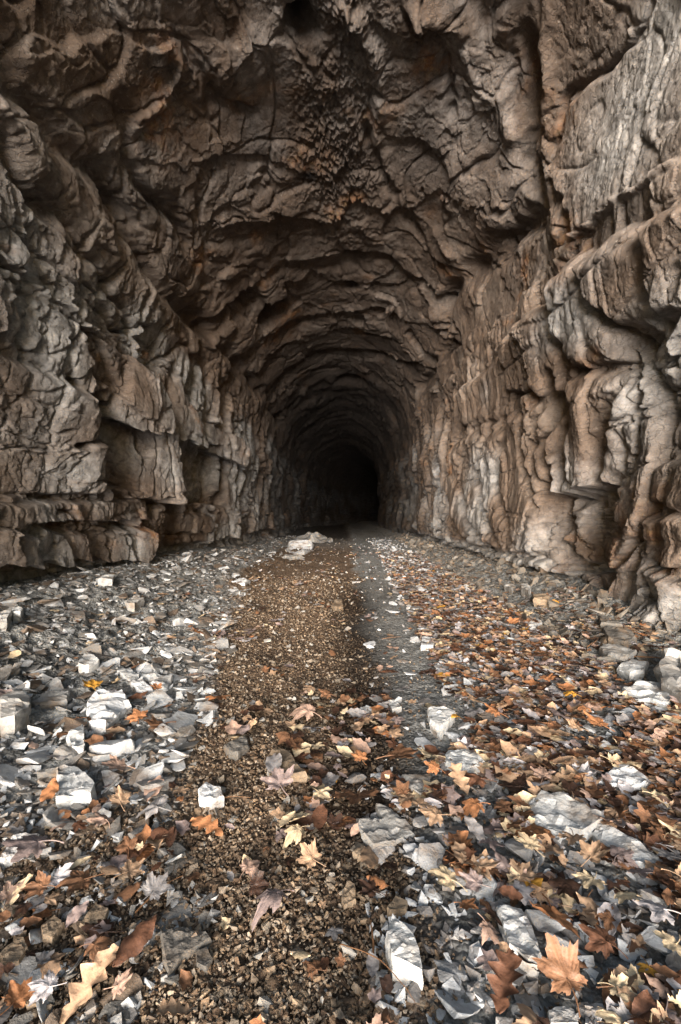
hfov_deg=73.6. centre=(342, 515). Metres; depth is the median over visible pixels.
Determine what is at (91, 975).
leaf
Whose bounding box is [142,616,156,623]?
stone
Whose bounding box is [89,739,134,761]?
stone
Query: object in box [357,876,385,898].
leaf
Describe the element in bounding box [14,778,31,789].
stone
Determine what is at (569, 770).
leaf
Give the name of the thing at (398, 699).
stone
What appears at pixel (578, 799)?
leaf
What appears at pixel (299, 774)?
stone
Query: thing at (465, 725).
stone
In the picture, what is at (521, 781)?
leaf
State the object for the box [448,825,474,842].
stone
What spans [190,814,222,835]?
leaf
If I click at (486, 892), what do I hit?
stone
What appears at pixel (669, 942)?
leaf
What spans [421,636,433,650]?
stone
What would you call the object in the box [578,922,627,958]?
leaf
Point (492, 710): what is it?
leaf
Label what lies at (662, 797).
leaf
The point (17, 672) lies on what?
stone
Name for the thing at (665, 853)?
leaf
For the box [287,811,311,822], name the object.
leaf
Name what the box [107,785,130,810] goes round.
leaf
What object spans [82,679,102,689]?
leaf
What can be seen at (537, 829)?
leaf
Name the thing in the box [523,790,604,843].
stone
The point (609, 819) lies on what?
leaf
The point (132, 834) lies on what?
stone
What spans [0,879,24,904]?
leaf
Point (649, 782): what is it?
leaf
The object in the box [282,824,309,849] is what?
leaf
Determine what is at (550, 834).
leaf
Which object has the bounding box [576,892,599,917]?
leaf
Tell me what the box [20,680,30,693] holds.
stone
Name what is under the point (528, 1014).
leaf
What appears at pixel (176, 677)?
stone
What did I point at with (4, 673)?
stone
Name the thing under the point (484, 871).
leaf
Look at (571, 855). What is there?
stone
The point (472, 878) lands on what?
leaf
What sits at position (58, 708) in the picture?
stone
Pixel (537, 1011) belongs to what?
stone
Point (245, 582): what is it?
stone
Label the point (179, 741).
stone
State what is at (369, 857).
leaf
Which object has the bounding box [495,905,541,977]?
stone
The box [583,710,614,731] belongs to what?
leaf
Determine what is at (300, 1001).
gravel
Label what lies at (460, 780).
leaf
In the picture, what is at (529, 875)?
leaf
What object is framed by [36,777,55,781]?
stone
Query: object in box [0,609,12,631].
stone
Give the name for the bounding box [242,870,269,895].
leaf
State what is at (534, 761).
leaf
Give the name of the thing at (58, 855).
stone
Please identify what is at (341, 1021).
leaf
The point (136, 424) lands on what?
wall
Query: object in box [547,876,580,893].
leaf
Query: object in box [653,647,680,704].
stone
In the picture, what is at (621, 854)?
leaf
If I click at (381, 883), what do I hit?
leaf
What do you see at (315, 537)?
stone
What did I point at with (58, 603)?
stone
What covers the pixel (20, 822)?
stone
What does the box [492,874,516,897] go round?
leaf
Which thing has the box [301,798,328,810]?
leaf
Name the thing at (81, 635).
stone
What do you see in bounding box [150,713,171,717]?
stone
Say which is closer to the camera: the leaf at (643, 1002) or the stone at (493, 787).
the leaf at (643, 1002)
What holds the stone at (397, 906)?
on the ground
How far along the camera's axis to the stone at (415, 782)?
2.00 m
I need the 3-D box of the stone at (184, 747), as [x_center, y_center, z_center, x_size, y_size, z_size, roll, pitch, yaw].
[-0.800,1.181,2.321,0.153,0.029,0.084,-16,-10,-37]
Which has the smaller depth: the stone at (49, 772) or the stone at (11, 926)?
the stone at (11, 926)
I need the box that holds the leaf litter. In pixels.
[0,542,680,1023]
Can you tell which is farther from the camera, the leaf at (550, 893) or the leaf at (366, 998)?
the leaf at (550, 893)
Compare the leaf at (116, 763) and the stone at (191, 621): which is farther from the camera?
the stone at (191, 621)
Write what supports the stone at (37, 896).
on the ground
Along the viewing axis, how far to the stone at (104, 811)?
1.81 m
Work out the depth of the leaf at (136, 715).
2.58 m
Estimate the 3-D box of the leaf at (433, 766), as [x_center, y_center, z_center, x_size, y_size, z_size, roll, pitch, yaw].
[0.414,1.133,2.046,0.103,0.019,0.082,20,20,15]
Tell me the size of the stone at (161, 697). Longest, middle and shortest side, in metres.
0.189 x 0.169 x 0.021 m
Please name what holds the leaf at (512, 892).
on the leaf at (524, 890)
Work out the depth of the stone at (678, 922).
1.33 m
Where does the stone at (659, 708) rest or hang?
on the ground
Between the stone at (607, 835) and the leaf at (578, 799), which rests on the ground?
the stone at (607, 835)
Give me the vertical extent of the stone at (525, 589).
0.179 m
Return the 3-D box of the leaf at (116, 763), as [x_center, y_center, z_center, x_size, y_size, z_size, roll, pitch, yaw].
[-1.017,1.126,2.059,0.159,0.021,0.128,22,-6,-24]
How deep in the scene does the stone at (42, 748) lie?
2.32 m
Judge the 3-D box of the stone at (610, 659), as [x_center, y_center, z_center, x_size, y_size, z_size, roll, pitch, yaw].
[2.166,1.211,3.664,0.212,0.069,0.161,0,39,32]
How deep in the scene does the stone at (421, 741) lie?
2.38 m
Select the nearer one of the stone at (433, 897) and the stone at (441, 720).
the stone at (433, 897)
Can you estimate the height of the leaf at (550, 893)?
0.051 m
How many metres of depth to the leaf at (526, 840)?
1.56 m
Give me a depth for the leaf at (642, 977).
1.12 m
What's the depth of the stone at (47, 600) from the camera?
4.51 m
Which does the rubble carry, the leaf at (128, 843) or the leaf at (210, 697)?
the leaf at (210, 697)
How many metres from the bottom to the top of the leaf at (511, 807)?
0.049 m
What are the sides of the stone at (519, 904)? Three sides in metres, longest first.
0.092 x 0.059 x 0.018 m
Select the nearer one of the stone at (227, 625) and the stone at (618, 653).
the stone at (618, 653)
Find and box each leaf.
[0,873,32,911]
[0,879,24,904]
[0,962,14,978]
[0,976,34,1015]
[0,995,5,1007]
[2,835,63,862]
[20,870,55,899]
[27,970,66,1006]
[32,908,60,918]
[34,952,67,978]
[39,778,58,801]
[47,862,73,887]
[49,819,69,831]
[55,870,103,891]
[59,943,118,1023]
[65,900,88,928]
[74,716,91,720]
[79,936,112,965]
[81,918,123,948]
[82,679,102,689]
[86,810,114,828]
[97,973,142,1008]
[98,754,135,770]
[100,861,124,867]
[104,967,132,999]
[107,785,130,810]
[112,914,156,966]
[113,858,144,878]
[114,834,138,858]
[124,709,147,723]
[134,843,153,853]
[136,796,171,820]
[137,871,171,904]
[144,715,175,729]
[144,775,163,801]
[147,827,166,848]
[150,682,161,689]
[156,997,189,1016]
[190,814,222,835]
[205,695,230,700]
[240,858,259,877]
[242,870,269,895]
[251,888,293,931]
[260,764,294,795]
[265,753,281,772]
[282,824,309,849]
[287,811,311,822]
[288,703,321,720]
[295,838,325,869]
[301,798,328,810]
[302,726,323,730]
[303,959,327,980]
[312,786,332,808]
[318,689,336,698]
[332,784,377,804]
[335,1017,346,1023]
[351,750,367,761]
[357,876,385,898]
[359,984,385,1004]
[360,845,378,868]
[366,875,388,888]
[366,1013,387,1023]
[369,1007,395,1023]
[373,859,398,874]
[376,743,419,759]
[377,1005,399,1023]
[379,667,398,672]
[407,699,416,703]
[417,747,445,758]
[418,803,450,825]
[422,782,451,789]
[424,760,444,774]
[428,864,466,891]
[439,794,464,805]
[442,834,452,846]
[442,846,476,864]
[443,855,474,867]
[446,850,471,875]
[448,762,469,794]
[448,830,473,850]
[451,858,475,867]
[454,898,478,909]
[458,868,490,892]
[460,671,482,680]
[460,798,489,820]
[464,772,496,787]
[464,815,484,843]
[467,693,483,703]
[468,849,499,880]
[477,913,498,946]
[478,837,505,850]
[482,867,501,880]
[484,703,508,717]
[485,904,501,925]
[486,948,522,1013]
[491,816,511,835]
[492,830,510,835]
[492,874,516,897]
[494,851,517,879]
[495,753,522,768]
[495,789,512,800]
[497,781,528,790]
[497,885,522,899]
[501,812,524,837]
[501,817,528,828]
[505,800,516,816]
[507,617,520,623]
[507,859,541,882]
[508,872,534,905]
[510,899,520,906]
[512,768,537,780]
[512,790,537,806]
[512,1003,537,1023]
[513,773,527,788]
[513,803,534,818]
[514,832,544,856]
[521,821,550,836]
[524,816,534,823]
[526,759,549,768]
[529,893,580,938]
[530,766,555,783]
[530,879,552,902]
[531,823,554,838]
[532,933,587,1017]
[532,1007,550,1023]
[538,673,556,681]
[539,888,563,907]
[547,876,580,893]
[547,889,559,906]
[550,893,564,899]
[551,748,566,756]
[556,828,585,844]
[559,781,582,797]
[560,894,579,904]
[561,765,588,775]
[563,691,581,696]
[566,718,588,731]
[571,791,585,802]
[571,795,588,803]
[572,761,595,777]
[572,869,606,889]
[576,840,609,866]
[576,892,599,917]
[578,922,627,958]
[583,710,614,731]
[590,784,617,800]
[593,814,621,822]
[594,911,623,932]
[594,1006,628,1023]
[596,968,636,993]
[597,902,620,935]
[597,971,637,1002]
[598,778,617,797]
[600,752,620,766]
[601,705,625,709]
[601,812,617,827]
[602,973,619,1003]
[605,1009,660,1023]
[606,845,638,867]
[608,804,628,819]
[608,997,636,1023]
[610,1006,652,1023]
[613,964,637,986]
[614,789,629,804]
[614,886,641,903]
[617,819,639,838]
[617,934,647,951]
[619,753,649,764]
[621,924,641,951]
[625,813,639,822]
[625,964,644,991]
[626,1000,631,1010]
[627,866,652,877]
[631,989,661,1023]
[632,897,680,925]
[635,775,656,786]
[635,805,670,814]
[636,955,657,977]
[639,787,653,796]
[639,974,656,992]
[640,824,670,840]
[641,840,673,852]
[642,790,671,809]
[644,973,670,998]
[645,795,679,817]
[645,823,680,844]
[646,775,667,784]
[647,752,675,765]
[647,782,677,791]
[649,1001,662,1022]
[650,821,669,831]
[650,846,680,860]
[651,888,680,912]
[651,929,680,956]
[654,767,678,783]
[654,973,666,983]
[658,819,680,837]
[659,843,680,861]
[659,856,677,867]
[659,990,680,1023]
[660,1017,675,1023]
[661,863,680,883]
[663,799,680,817]
[663,857,679,868]
[665,969,680,993]
[667,786,680,797]
[667,877,680,892]
[667,989,680,1007]
[671,796,680,808]
[671,840,680,850]
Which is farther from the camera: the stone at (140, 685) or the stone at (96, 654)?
the stone at (96, 654)
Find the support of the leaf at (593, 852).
on the rubble
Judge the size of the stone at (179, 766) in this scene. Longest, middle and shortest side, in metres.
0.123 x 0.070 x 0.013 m
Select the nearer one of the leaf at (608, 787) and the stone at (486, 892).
the stone at (486, 892)
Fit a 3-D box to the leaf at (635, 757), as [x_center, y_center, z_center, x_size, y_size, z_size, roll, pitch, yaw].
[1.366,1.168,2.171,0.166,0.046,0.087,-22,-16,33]
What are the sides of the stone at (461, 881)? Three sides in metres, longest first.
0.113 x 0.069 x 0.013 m
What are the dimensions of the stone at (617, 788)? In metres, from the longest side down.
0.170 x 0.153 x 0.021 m
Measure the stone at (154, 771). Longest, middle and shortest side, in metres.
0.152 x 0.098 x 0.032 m
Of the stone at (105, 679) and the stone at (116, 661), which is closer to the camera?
the stone at (105, 679)
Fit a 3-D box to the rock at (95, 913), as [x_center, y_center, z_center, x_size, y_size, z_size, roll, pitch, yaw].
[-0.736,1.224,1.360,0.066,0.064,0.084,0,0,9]
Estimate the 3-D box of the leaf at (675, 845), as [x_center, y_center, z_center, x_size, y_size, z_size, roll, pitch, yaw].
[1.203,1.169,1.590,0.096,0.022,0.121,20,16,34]
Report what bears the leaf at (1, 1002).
on the leaf litter
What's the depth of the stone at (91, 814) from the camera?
1.79 m
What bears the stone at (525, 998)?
on the ground
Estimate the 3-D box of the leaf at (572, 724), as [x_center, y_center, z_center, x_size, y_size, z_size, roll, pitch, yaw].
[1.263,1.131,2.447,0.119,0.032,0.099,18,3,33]
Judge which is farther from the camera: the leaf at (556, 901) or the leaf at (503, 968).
the leaf at (556, 901)
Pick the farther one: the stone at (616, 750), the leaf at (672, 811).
the stone at (616, 750)
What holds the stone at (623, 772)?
on the ground
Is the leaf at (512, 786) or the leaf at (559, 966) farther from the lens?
the leaf at (512, 786)
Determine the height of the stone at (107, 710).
0.127 m
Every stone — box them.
[0,596,30,603]
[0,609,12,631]
[0,651,11,656]
[0,666,19,675]
[0,668,11,681]
[0,688,31,737]
[0,764,18,787]
[0,817,26,838]
[0,832,38,869]
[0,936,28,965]
[1,951,48,989]
[3,902,27,916]
[5,739,24,742]
[5,917,23,931]
[9,742,28,749]
[10,662,22,674]
[11,683,24,690]
[12,606,23,622]
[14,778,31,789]
[16,750,50,763]
[16,789,41,794]
[20,648,34,653]
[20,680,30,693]
[21,688,40,692]
[24,745,58,753]
[24,877,56,902]
[25,679,42,688]
[26,624,55,631]
[27,725,45,735]
[29,928,42,944]
[29,962,66,989]
[31,690,69,708]
[32,684,45,693]
[35,598,59,603]
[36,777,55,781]
[36,998,54,1021]
[37,767,56,778]
[41,727,53,735]
[41,915,64,949]
[42,597,63,606]
[43,807,59,823]
[45,820,76,828]
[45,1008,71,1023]
[47,677,63,690]
[48,850,71,859]
[53,745,77,760]
[53,751,85,767]
[54,717,86,735]
[55,706,71,713]
[55,764,96,807]
[58,666,74,672]
[64,610,85,619]
[65,952,85,974]
[66,724,85,753]
[70,810,83,818]
[73,1003,94,1023]
[74,692,93,698]
[75,812,95,829]
[76,758,89,769]
[77,632,93,637]
[77,644,101,654]
[78,653,99,673]
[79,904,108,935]
[81,755,92,762]
[85,651,108,656]
[86,689,131,732]
[87,752,107,756]
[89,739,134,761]
[93,677,112,682]
[96,574,114,586]
[97,657,119,673]
[97,808,110,826]
[97,883,123,900]
[98,1001,123,1019]
[101,770,123,789]
[101,802,112,808]
[103,776,119,792]
[104,815,120,842]
[106,723,126,731]
[108,617,126,621]
[114,786,130,792]
[117,668,138,685]
[124,595,144,611]
[126,757,140,767]
[128,824,145,838]
[129,766,144,785]
[130,677,152,695]
[130,738,150,753]
[132,662,149,671]
[132,697,145,704]
[133,761,164,786]
[133,818,149,827]
[136,646,152,653]
[136,777,175,791]
[137,672,172,691]
[141,733,155,742]
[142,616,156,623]
[146,689,172,710]
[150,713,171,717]
[154,723,175,736]
[156,899,193,930]
[158,803,173,826]
[160,927,211,975]
[161,752,189,762]
[163,711,197,730]
[164,856,193,874]
[165,646,193,653]
[168,737,186,748]
[168,842,185,859]
[169,673,184,681]
[169,852,185,861]
[170,760,185,771]
[171,740,199,751]
[171,749,191,757]
[172,618,185,625]
[173,687,196,690]
[182,736,195,740]
[184,618,199,624]
[193,695,216,701]
[195,947,212,974]
[196,617,214,622]
[196,891,216,907]
[198,782,223,813]
[199,701,218,711]
[202,630,211,641]
[215,638,228,648]
[217,622,236,630]
[223,736,249,760]
[233,578,250,585]
[268,749,307,783]
[279,554,304,560]
[285,539,313,554]
[295,532,332,543]
[331,599,342,610]
[341,880,355,910]
[345,772,366,783]
[352,845,364,862]
[357,803,414,849]
[360,705,371,714]
[372,845,395,864]
[385,913,422,990]
[387,896,407,918]
[388,700,401,712]
[394,696,401,702]
[401,774,430,794]
[403,851,412,857]
[412,814,426,827]
[414,737,434,748]
[418,842,445,871]
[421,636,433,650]
[423,884,441,904]
[427,706,455,740]
[433,988,480,1018]
[434,960,468,976]
[438,829,455,845]
[441,684,459,695]
[444,749,484,772]
[445,731,476,748]
[445,749,479,774]
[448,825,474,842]
[448,974,464,998]
[449,810,461,823]
[452,874,465,886]
[458,722,475,729]
[465,990,494,1007]
[472,874,496,901]
[473,981,483,1001]
[479,712,507,722]
[484,778,498,790]
[489,809,500,817]
[489,969,526,985]
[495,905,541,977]
[499,722,520,728]
[502,901,522,907]
[503,838,532,863]
[504,583,516,594]
[513,992,540,1006]
[520,583,530,598]
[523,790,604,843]
[524,909,570,933]
[528,619,542,628]
[530,862,538,873]
[531,1001,547,1017]
[532,593,549,608]
[534,675,545,681]
[546,932,579,951]
[547,1006,577,1023]
[557,989,576,999]
[558,627,567,634]
[558,677,572,683]
[567,850,594,870]
[582,653,594,663]
[584,628,601,631]
[591,872,618,904]
[592,823,662,874]
[594,901,615,906]
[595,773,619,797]
[596,656,615,662]
[598,616,622,627]
[598,764,650,790]
[599,644,637,661]
[599,925,620,940]
[601,749,622,755]
[602,626,636,647]
[614,607,628,619]
[617,659,648,680]
[617,934,647,962]
[622,680,672,709]
[634,958,651,973]
[636,888,667,906]
[638,926,671,955]
[646,657,657,664]
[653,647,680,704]
[655,706,669,713]
[665,951,680,969]
[668,967,678,971]
[675,913,680,926]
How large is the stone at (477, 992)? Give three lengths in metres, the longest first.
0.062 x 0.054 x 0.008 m
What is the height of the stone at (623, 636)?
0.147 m
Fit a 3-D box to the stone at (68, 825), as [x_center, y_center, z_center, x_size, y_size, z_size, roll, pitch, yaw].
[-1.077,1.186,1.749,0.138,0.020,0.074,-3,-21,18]
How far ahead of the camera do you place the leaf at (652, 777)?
2.06 m
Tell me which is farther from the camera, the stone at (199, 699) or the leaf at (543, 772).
the stone at (199, 699)
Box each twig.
[135,875,182,912]
[341,943,414,1001]
[370,920,374,952]
[634,656,660,658]
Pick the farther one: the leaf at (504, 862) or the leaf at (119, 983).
the leaf at (504, 862)
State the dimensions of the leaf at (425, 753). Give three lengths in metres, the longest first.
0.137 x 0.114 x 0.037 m
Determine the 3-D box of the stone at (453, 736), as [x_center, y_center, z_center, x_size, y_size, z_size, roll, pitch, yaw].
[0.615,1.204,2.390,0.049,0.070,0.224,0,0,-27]
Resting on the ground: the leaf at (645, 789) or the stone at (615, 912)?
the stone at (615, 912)
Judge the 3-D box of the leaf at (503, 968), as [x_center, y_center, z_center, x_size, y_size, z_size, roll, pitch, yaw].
[0.394,1.120,1.103,0.086,0.021,0.147,0,11,29]
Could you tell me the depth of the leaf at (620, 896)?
1.35 m
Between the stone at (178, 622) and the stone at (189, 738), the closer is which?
the stone at (189, 738)
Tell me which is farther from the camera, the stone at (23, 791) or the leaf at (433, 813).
the stone at (23, 791)
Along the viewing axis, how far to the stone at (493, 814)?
1.80 m
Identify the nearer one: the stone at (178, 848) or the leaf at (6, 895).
the leaf at (6, 895)
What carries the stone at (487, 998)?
on the ground
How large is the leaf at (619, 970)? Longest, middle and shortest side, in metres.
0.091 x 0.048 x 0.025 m
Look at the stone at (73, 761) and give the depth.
2.14 m
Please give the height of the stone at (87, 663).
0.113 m
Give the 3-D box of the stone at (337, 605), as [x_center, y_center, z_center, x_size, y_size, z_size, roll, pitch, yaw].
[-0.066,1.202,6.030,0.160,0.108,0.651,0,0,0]
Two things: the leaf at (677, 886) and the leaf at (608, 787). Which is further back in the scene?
the leaf at (608, 787)
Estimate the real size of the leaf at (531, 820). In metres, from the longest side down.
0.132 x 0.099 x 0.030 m
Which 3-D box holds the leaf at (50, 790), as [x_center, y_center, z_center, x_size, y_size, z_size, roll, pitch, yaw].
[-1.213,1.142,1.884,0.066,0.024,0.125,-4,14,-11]
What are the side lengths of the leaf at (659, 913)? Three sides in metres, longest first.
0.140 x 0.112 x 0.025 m
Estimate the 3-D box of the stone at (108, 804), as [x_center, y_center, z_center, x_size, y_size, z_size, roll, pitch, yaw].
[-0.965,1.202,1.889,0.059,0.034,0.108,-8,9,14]
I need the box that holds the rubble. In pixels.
[0,532,680,1023]
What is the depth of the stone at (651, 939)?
1.26 m
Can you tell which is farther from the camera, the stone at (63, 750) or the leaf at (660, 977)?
the stone at (63, 750)
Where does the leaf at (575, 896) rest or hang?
on the ground
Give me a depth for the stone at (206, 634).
4.35 m
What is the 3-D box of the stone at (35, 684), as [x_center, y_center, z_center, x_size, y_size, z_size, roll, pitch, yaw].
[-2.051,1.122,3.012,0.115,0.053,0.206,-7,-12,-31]
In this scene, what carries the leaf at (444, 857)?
on the ground
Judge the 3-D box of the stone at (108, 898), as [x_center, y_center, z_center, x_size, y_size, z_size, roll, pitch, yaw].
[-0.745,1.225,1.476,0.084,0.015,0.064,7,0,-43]
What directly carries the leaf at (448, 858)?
on the ground
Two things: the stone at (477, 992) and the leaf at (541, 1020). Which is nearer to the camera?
the leaf at (541, 1020)
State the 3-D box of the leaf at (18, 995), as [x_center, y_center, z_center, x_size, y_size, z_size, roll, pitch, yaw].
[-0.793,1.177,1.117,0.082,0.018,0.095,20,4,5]
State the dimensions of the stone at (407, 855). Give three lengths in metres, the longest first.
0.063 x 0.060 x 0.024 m
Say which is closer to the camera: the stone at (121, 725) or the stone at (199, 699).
the stone at (121, 725)
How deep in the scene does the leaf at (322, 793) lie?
1.91 m
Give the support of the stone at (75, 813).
on the ground
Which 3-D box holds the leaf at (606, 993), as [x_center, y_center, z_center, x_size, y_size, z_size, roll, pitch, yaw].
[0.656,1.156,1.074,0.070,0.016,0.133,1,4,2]
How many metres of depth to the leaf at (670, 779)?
2.04 m
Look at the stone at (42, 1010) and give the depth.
1.11 m
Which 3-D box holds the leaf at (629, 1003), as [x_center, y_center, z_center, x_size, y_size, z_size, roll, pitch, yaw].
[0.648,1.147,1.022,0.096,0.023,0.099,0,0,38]
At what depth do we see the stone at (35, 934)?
1.29 m
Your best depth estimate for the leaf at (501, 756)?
2.16 m
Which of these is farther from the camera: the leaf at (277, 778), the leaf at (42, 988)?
the leaf at (277, 778)
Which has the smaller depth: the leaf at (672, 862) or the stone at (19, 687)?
the leaf at (672, 862)
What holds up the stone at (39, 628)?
on the ground
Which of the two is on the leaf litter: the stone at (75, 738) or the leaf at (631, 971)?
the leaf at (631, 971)
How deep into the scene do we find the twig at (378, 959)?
1.20 m
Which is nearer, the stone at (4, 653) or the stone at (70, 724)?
the stone at (70, 724)
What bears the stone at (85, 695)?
on the ground
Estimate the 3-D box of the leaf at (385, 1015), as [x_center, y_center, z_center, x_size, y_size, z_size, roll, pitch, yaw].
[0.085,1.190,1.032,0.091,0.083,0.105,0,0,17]
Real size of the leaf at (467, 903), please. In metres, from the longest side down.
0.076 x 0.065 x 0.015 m
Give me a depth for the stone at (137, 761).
2.17 m
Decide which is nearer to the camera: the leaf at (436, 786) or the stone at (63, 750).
the leaf at (436, 786)
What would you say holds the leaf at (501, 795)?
on the leaf litter
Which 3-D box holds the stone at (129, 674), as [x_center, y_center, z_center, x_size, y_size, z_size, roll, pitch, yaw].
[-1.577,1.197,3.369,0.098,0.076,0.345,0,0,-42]
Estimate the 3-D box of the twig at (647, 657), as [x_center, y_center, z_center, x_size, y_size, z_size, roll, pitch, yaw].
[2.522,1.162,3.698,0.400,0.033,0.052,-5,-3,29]
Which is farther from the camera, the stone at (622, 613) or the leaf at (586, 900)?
the stone at (622, 613)
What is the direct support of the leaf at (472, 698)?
on the ground
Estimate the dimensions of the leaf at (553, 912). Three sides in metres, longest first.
0.165 x 0.137 x 0.045 m
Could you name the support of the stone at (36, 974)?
on the ground
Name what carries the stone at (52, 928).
on the ground
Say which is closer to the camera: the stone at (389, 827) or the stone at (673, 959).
the stone at (673, 959)
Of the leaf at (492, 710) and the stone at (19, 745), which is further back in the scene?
the leaf at (492, 710)
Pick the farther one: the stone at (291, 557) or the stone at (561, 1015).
the stone at (291, 557)
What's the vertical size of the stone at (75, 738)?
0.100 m
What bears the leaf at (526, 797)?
on the leaf at (511, 807)
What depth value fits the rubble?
2.51 m
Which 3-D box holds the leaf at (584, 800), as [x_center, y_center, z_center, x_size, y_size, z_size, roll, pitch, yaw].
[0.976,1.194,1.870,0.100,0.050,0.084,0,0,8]
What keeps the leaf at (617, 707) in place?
on the ground
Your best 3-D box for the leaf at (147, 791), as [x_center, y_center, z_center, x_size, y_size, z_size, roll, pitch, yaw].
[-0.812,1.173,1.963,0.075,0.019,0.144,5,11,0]
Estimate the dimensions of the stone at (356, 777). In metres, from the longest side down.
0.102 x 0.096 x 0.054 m
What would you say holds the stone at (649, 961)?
on the ground
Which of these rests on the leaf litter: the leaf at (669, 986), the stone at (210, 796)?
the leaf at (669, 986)
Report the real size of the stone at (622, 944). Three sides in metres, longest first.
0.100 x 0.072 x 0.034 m
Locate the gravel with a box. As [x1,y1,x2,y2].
[0,575,680,1023]
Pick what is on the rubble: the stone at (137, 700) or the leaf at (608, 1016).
the leaf at (608, 1016)
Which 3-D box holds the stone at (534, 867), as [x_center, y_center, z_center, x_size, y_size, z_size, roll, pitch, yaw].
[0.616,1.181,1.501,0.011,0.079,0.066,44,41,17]
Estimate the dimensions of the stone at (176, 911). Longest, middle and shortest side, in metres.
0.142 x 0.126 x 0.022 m
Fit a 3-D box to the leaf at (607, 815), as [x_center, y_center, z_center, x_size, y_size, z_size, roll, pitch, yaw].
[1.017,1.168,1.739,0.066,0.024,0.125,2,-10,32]
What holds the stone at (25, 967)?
on the ground
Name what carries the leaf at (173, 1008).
on the gravel
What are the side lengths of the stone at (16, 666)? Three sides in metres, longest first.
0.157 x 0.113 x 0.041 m
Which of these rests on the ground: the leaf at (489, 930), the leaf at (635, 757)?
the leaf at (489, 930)
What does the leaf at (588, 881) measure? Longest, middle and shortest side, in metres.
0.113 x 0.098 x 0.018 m
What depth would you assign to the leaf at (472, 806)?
1.78 m
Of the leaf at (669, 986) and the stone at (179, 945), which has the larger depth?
the stone at (179, 945)
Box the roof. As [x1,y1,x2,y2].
[0,0,680,492]
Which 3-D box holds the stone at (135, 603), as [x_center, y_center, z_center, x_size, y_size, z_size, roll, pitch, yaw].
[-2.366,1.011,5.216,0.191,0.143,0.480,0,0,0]
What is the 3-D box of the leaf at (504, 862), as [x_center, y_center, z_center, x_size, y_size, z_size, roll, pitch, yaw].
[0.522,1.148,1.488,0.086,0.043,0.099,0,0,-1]
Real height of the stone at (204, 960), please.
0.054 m
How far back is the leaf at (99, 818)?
1.71 m
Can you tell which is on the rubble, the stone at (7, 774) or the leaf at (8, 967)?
the leaf at (8, 967)
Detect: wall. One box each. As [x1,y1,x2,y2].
[0,93,378,582]
[377,79,680,629]
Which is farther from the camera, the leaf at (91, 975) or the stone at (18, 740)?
the stone at (18, 740)
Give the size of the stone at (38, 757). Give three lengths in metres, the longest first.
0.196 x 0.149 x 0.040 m
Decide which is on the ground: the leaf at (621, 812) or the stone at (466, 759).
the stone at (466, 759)
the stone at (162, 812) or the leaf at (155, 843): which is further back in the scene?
the stone at (162, 812)
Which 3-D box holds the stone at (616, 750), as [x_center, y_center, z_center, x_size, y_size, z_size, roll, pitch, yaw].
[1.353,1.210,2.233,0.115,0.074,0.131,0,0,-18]
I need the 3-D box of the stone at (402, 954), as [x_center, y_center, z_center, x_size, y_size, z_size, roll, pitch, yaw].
[0.160,1.183,1.218,0.087,0.108,0.174,0,0,0]
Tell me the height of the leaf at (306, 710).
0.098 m
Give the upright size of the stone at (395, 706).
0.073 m
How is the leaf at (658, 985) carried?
on the leaf litter
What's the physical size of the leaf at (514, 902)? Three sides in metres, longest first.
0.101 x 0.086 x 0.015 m
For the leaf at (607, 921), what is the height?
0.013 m
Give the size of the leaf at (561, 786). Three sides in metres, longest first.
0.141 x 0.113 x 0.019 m
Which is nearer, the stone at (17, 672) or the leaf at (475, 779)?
the leaf at (475, 779)
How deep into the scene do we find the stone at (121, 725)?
2.55 m
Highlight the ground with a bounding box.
[0,521,680,1023]
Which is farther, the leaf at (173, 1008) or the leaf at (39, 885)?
the leaf at (39, 885)
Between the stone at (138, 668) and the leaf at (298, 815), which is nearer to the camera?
the leaf at (298, 815)
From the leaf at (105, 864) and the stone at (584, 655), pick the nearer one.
the leaf at (105, 864)
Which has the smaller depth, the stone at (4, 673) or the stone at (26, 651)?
the stone at (4, 673)
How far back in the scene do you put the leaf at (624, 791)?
1.95 m
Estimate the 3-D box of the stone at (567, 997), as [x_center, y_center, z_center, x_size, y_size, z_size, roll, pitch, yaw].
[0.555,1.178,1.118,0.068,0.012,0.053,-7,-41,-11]
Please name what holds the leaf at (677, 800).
on the leaf litter
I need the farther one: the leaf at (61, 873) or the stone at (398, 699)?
the stone at (398, 699)
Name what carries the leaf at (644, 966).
on the ground
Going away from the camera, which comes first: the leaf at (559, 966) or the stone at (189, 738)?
the leaf at (559, 966)
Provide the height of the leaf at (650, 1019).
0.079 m
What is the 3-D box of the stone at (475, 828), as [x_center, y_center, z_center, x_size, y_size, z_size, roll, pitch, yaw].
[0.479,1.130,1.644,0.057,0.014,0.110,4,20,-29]
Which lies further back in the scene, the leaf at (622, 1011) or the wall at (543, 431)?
the wall at (543, 431)
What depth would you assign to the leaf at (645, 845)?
1.61 m
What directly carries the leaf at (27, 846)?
on the ground
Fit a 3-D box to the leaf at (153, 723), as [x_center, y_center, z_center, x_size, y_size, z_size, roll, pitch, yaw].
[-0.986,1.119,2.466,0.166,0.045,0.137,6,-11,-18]
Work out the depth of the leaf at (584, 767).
2.07 m
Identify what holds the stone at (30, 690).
on the ground
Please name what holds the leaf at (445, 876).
on the ground
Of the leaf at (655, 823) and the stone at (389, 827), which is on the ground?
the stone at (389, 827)
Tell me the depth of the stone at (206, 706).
2.79 m
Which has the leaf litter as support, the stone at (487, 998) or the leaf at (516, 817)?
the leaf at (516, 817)
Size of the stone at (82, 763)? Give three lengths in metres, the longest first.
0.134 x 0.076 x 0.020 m
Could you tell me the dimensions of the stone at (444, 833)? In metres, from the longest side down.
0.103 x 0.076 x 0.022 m

